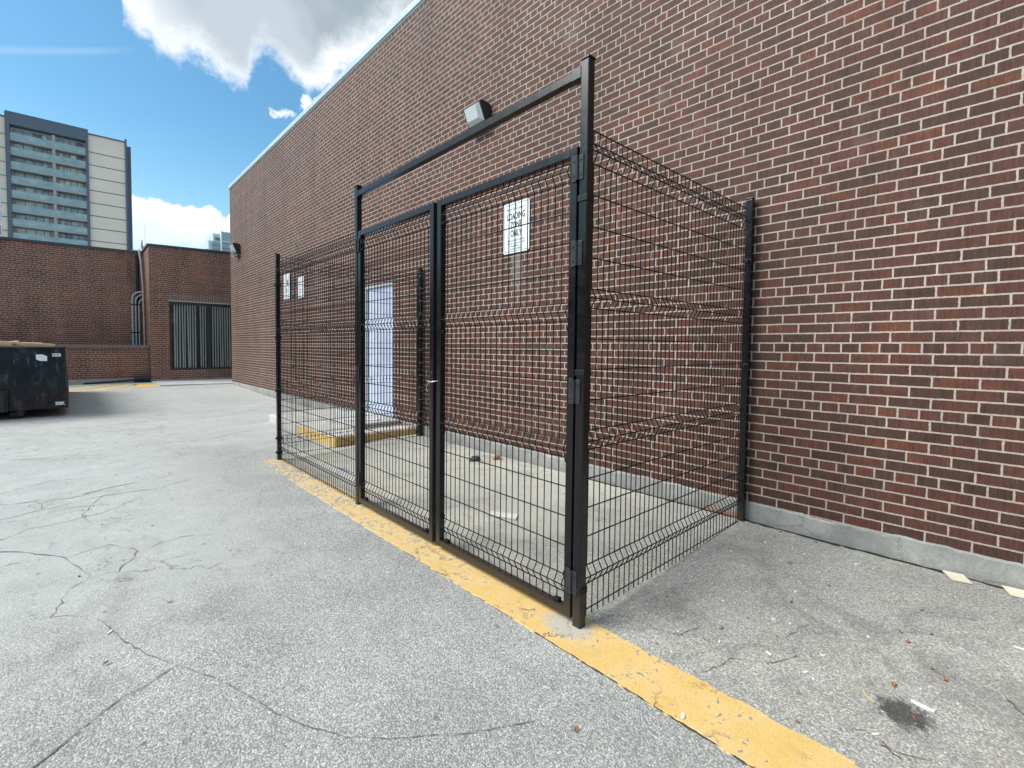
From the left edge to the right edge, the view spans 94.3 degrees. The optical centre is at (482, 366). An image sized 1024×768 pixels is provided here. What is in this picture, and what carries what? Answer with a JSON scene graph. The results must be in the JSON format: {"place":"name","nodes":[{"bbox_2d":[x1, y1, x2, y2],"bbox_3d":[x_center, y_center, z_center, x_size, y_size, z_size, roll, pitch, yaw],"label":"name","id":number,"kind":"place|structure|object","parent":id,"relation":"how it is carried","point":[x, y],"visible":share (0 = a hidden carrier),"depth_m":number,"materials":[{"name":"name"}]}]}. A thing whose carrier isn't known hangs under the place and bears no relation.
{"place":"outdoors","nodes":[
{"label":"outdoors","id":0,"kind":"place"},
{"bbox_2d":[151,378,231,385],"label":"pavement","id":1,"kind":"structure","parent":0,"point":[193,382],"depth_m":16.48,"materials":[{"name":"concrete"}]},
{"bbox_2d":[0,0,412,250],"label":"sky","id":2,"kind":"structure","parent":0,"point":[197,90],"materials":[{"name":"blue"}]},
{"bbox_2d":[0,382,1023,767],"bbox_3d":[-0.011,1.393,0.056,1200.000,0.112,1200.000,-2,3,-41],"label":"ground","id":3,"kind":"structure","parent":0,"point":[256,642],"depth_m":2.46,"materials":[{"name":"grey asphalt"}]},
{"bbox_2d":[0,346,68,418],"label":"skip","id":4,"kind":"object","parent":3,"relation":"on","point":[32,378],"visible":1,"depth_m":9.15,"materials":[{"name":"black metal"}]},
{"bbox_2d":[0,344,53,346],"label":"lumber plank","id":5,"kind":"object","parent":4,"relation":"on","point":[24,345],"visible":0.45,"depth_m":9.36,"materials":[{"name":"beige wood"}]},
{"bbox_2d":[0,341,54,345],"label":"lumber plank","id":6,"kind":"object","parent":4,"relation":"on","point":[28,343],"visible":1,"depth_m":9.25,"materials":[{"name":"beige wood"}]},
{"bbox_2d":[0,110,132,249],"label":"apartment tower","id":7,"kind":"structure","parent":3,"relation":"on","point":[63,183],"depth_m":89.35,"materials":[{"name":"blue paint"}]},
{"bbox_2d":[13,129,46,139],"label":"window","id":8,"kind":"structure","parent":7,"relation":"in","point":[14,130],"depth_m":86.86,"materials":[{"name":"grey glass"}]},
{"bbox_2d":[13,143,47,153],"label":"window","id":9,"kind":"structure","parent":7,"relation":"in","point":[14,144],"depth_m":87.01,"materials":[{"name":"grey glass"}]},
{"bbox_2d":[14,157,47,167],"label":"window","id":10,"kind":"structure","parent":7,"relation":"in","point":[20,160],"depth_m":87.10,"materials":[{"name":"grey glass"}]},
{"bbox_2d":[14,171,47,180],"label":"window","id":11,"kind":"structure","parent":7,"relation":"in","point":[19,174],"depth_m":87.14,"materials":[{"name":"grey glass"}]},
{"bbox_2d":[15,186,48,194],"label":"window","id":12,"kind":"structure","parent":7,"relation":"in","point":[19,188],"depth_m":87.31,"materials":[{"name":"grey glass"}]},
{"bbox_2d":[15,200,48,208],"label":"window","id":13,"kind":"structure","parent":7,"relation":"in","point":[19,202],"depth_m":87.40,"materials":[{"name":"grey glass"}]},
{"bbox_2d":[16,214,49,222],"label":"window","id":14,"kind":"structure","parent":7,"relation":"in","point":[18,216],"depth_m":87.55,"materials":[{"name":"grey glass"}]},
{"bbox_2d":[16,228,49,236],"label":"window","id":15,"kind":"structure","parent":7,"relation":"in","point":[18,230],"depth_m":87.59,"materials":[{"name":"grey glass"}]},
{"bbox_2d":[58,139,82,147],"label":"window","id":16,"kind":"structure","parent":7,"relation":"in","point":[59,140],"depth_m":90.56,"materials":[{"name":"grey glass"}]},
{"bbox_2d":[58,152,82,160],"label":"window","id":17,"kind":"structure","parent":7,"relation":"in","point":[59,154],"depth_m":90.63,"materials":[{"name":"grey glass"}]},
{"bbox_2d":[59,166,82,173],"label":"window","id":18,"kind":"structure","parent":7,"relation":"in","point":[60,167],"depth_m":90.74,"materials":[{"name":"grey glass"}]},
{"bbox_2d":[59,179,83,187],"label":"window","id":19,"kind":"structure","parent":7,"relation":"in","point":[65,182],"depth_m":90.87,"materials":[{"name":"grey glass"}]},
{"bbox_2d":[59,193,83,200],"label":"window","id":20,"kind":"structure","parent":7,"relation":"in","point":[62,195],"depth_m":90.96,"materials":[{"name":"grey glass"}]},
{"bbox_2d":[60,206,83,213],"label":"window","id":21,"kind":"structure","parent":7,"relation":"in","point":[66,209],"depth_m":91.10,"materials":[{"name":"grey glass"}]},
{"bbox_2d":[60,220,84,227],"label":"window","id":22,"kind":"structure","parent":7,"relation":"in","point":[71,223],"depth_m":91.17,"materials":[{"name":"grey glass"}]},
{"bbox_2d":[61,233,84,240],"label":"window","id":23,"kind":"structure","parent":7,"relation":"in","point":[68,236],"depth_m":91.27,"materials":[{"name":"grey glass"}]},
{"bbox_2d":[0,236,143,344],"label":"building","id":24,"kind":"structure","parent":3,"relation":"on","point":[61,293],"depth_m":16.55,"materials":[{"name":"red brick"}]},
{"bbox_2d":[135,255,139,344],"bbox_3d":[-12.973,-2.488,17.827,0.092,3.380,0.092,0,2,-18],"label":"drain pipe","id":25,"kind":"object","parent":24,"relation":"attached to","point":[137,270],"visible":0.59,"depth_m":17.78,"materials":[{"name":"black plastic"}]},
{"bbox_2d":[0,344,149,384],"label":"retaining wall","id":26,"kind":"structure","parent":3,"relation":"on","point":[92,363],"depth_m":16.21,"materials":[{"name":"red brick"}]},
{"bbox_2d":[69,384,158,392],"bbox_3d":[-11.906,0.684,14.102,3.753,0.010,3.224,-2,3,-41],"label":"yellow hatching","id":27,"kind":"object","parent":3,"relation":"on","point":[143,385],"visible":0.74,"depth_m":15.05,"materials":[{"name":"paint"}]},
{"bbox_2d":[83,376,149,384],"bbox_3d":[-12.535,0.470,16.280,1.815,0.236,0.249,-2,3,-41],"label":"black drain hose","id":28,"kind":"object","parent":3,"relation":"on","point":[141,379],"visible":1,"depth_m":16.54,"materials":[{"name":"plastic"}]},
{"bbox_2d":[141,243,231,381],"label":"window wing","id":29,"kind":"structure","parent":3,"relation":"on","point":[187,296],"depth_m":17.73,"materials":[{"name":"red brick"}]},
{"bbox_2d":[131,291,141,344],"bbox_3d":[-12.906,-1.802,17.733,0.400,2.018,0.090,-2,3,-41],"label":"wall pipe","id":30,"kind":"object","parent":29,"relation":"attached to","point":[132,306],"depth_m":17.62,"materials":[{"name":"grey metal"}]},
{"bbox_2d":[135,294,141,344],"bbox_3d":[-12.836,-1.751,17.743,0.294,1.916,0.061,-2,3,-41],"label":"wall pipe","id":31,"kind":"object","parent":29,"relation":"attached to","point":[136,316],"depth_m":17.65,"materials":[{"name":"grey metal"}]},
{"bbox_2d":[138,297,144,344],"bbox_3d":[-12.738,-1.686,17.778,0.299,1.786,0.061,-2,3,-41],"label":"wall pipe","id":32,"kind":"object","parent":29,"relation":"attached to","point":[139,332],"depth_m":17.68,"materials":[{"name":"grey metal"}]},
{"bbox_2d":[138,249,145,344],"bbox_3d":[-12.662,-2.557,17.580,0.256,3.544,0.116,1,2,17],"label":"downpipe","id":33,"kind":"object","parent":29,"relation":"attached to","point":[143,305],"visible":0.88,"depth_m":17.55,"materials":[{"name":"black plastic"}]},
{"bbox_2d":[169,301,231,369],"bbox_3d":[-10.759,-1.032,18.397,3.080,3.300,0.870,-2,3,-41],"label":"window","id":34,"kind":"structure","parent":29,"relation":"in","point":[199,333],"depth_m":18.30,"materials":[{"name":"grey metal"}]},
{"bbox_2d":[201,230,229,251],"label":"distant condo","id":35,"kind":"structure","parent":3,"relation":"on","point":[220,241],"depth_m":266.36,"materials":[{"name":"white glass"}]},
{"bbox_2d":[212,241,229,248],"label":"window","id":36,"kind":"structure","parent":35,"relation":"in","point":[214,243],"depth_m":265.92,"materials":[{"name":"blue glass"}]},
{"bbox_2d":[274,232,354,499],"bbox_3d":[-1.871,-0.042,5.142,0.075,2.639,2.197,-2,3,-41],"label":"fence","id":37,"kind":"object","parent":3,"relation":"on","point":[280,418],"visible":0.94,"depth_m":5.11,"materials":[{"name":"black metal"}]},
{"bbox_2d":[269,409,414,446],"bbox_3d":[-2.556,1.032,8.240,1.333,0.330,2.995,-2,3,-41],"label":"door step","id":38,"kind":"object","parent":3,"relation":"on","point":[324,424],"depth_m":7.68,"materials":[{"name":"concrete"}]},
{"bbox_2d":[344,419,379,420],"bbox_3d":[-1.980,0.882,7.779,0.572,0.012,0.115,0,2,-6],"label":"thin board","id":39,"kind":"object","parent":38,"relation":"on","point":[367,419],"visible":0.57,"depth_m":7.76,"materials":[{"name":"white wood"}]},
{"bbox_2d":[280,257,422,454],"bbox_3d":[-1.744,-0.160,6.662,2.119,2.654,0.077,-2,3,-41],"label":"fence","id":40,"kind":"object","parent":3,"relation":"on","point":[418,354],"visible":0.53,"depth_m":6.89,"materials":[{"name":"black metal"}]},
{"bbox_2d":[354,54,595,628],"bbox_3d":[-0.308,-0.106,3.351,0.056,2.937,2.551,-2,3,-41],"label":"gate surround","id":41,"kind":"object","parent":3,"relation":"on","point":[583,74],"visible":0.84,"depth_m":2.42,"materials":[{"name":"black metal"}]},
{"bbox_2d":[355,202,436,541],"bbox_3d":[-0.741,0.039,3.841,0.064,2.432,1.207,-2,3,-41],"label":"gate leaf","id":42,"kind":"object","parent":41,"relation":"attached to","point":[429,534],"visible":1,"depth_m":3.77,"materials":[{"name":"black metal"}]},
{"bbox_2d":[436,146,583,617],"bbox_3d":[0.094,0.085,2.881,0.064,2.432,1.254,-2,3,-41],"label":"gate leaf","id":43,"kind":"object","parent":41,"relation":"attached to","point":[573,156],"visible":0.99,"depth_m":2.79,"materials":[{"name":"black metal"}]},
{"bbox_2d":[470,455,480,461],"bbox_3d":[-0.099,1.125,5.817,0.182,0.069,0.094,-2,3,-41],"label":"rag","id":44,"kind":"object","parent":3,"relation":"on","point":[476,457],"visible":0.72,"depth_m":5.79,"materials":[{"name":"black fabric"}]},
{"bbox_2d":[486,511,517,519],"bbox_3d":[0.164,1.266,4.026,0.271,0.012,0.119,1,2,20],"label":"flat board","id":45,"kind":"object","parent":3,"relation":"on","point":[503,515],"visible":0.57,"depth_m":4.01,"materials":[{"name":"white wood"}]},
{"bbox_2d":[2,421,1019,755],"bbox_3d":[-2.337,1.185,5.252,4.895,0.069,11.873,-2,3,-41],"label":"grit","id":46,"kind":"object","parent":3,"relation":"on","point":[734,603],"visible":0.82,"depth_m":2.75,"materials":[{"name":"grey stone"}]},
{"bbox_2d":[263,458,865,767],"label":"painted line","id":47,"kind":"object","parent":3,"relation":"on","point":[750,735],"visible":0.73,"depth_m":2.17,"materials":[{"name":"yellow paint"}]},
{"bbox_2d":[228,0,1023,589],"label":"brick building","id":48,"kind":"structure","parent":3,"relation":"on","point":[868,154],"depth_m":3.88,"materials":[{"name":"red brick"},{"name":"concrete"},{"name":"pale metal"}]},
{"bbox_2d":[229,243,239,257],"bbox_3d":[-7.930,-3.702,15.140,0.245,0.408,0.400,-2,3,-41],"label":"wall light","id":49,"kind":"object","parent":48,"relation":"attached to","point":[235,249],"visible":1,"depth_m":15.03,"materials":[{"name":"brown metal"}]},
{"bbox_2d":[283,273,289,299],"bbox_3d":[-4.907,-1.991,11.883,0.021,0.640,0.460,-2,3,-41],"label":"wall sign","id":50,"kind":"object","parent":48,"relation":"attached to","point":[287,287],"visible":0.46,"depth_m":11.84,"materials":[{"name":"white metal"}]},
{"bbox_2d":[298,276,303,297],"bbox_3d":[-4.272,-1.857,11.155,0.021,0.500,0.360,-2,3,-41],"label":"wall sign","id":51,"kind":"object","parent":48,"relation":"attached to","point":[299,290],"visible":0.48,"depth_m":11.17,"materials":[{"name":"white metal"}]},
{"bbox_2d":[365,281,392,416],"bbox_3d":[-1.825,-0.292,8.498,0.085,2.348,1.048,-2,3,-41],"label":"door","id":52,"kind":"structure","parent":48,"relation":"in","point":[371,396],"depth_m":8.58,"materials":[{"name":"blue paint"}]},
{"bbox_2d":[463,99,491,128],"bbox_3d":[-0.084,-3.209,6.140,0.219,0.325,0.340,-2,3,-41],"label":"wall light","id":53,"kind":"object","parent":48,"relation":"attached to","point":[477,112],"visible":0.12,"depth_m":6.05,"materials":[{"name":"white metal"}]},
{"bbox_2d":[503,198,529,254],"bbox_3d":[0.407,-1.693,5.771,0.024,0.612,0.445,-2,3,-41],"label":"wall sign","id":54,"kind":"object","parent":48,"relation":"attached to","point":[518,229],"visible":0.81,"depth_m":5.75,"materials":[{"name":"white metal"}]},
{"bbox_2d":[575,130,754,615],"bbox_3d":[1.310,0.013,3.110,2.180,2.644,0.061,-2,3,-41],"label":"fence","id":55,"kind":"object","parent":3,"relation":"on","point":[743,403],"visible":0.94,"depth_m":3.04,"materials":[{"name":"black metal"}]},
{"bbox_2d":[862,689,875,702],"bbox_3d":[1.602,1.372,1.974,0.017,0.010,0.068,1,2,5],"label":"wood sliver","id":56,"kind":"object","parent":3,"relation":"on","point":[867,696],"visible":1,"depth_m":1.97,"materials":[{"name":"beige wood"}]},
{"bbox_2d":[881,740,900,757],"bbox_3d":[1.472,1.387,1.717,0.020,0.007,0.069,0,2,-7],"label":"twig","id":57,"kind":"object","parent":3,"relation":"on","point":[885,745],"visible":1,"depth_m":1.72,"materials":[{"name":"grey wood"}]},
{"bbox_2d":[911,699,934,712],"bbox_3d":[1.776,1.373,1.915,0.015,0.010,0.072,-1,3,-35],"label":"crumpled wrapper","id":58,"kind":"object","parent":3,"relation":"on","point":[922,705],"visible":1,"depth_m":1.91,"materials":[{"name":"white paper"}]},
{"bbox_2d":[942,570,971,583],"bbox_3d":[2.892,1.286,2.891,0.089,0.017,0.121,1,2,21],"label":"loose tile","id":59,"kind":"object","parent":3,"relation":"on","point":[953,576],"visible":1,"depth_m":2.88,"materials":[{"name":"beige tile"}]},
{"bbox_2d":[1002,585,1023,598],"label":"loose tile","id":60,"kind":"object","parent":3,"relation":"on","point":[1015,592],"visible":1,"depth_m":2.71,"materials":[{"name":"beige tile"}]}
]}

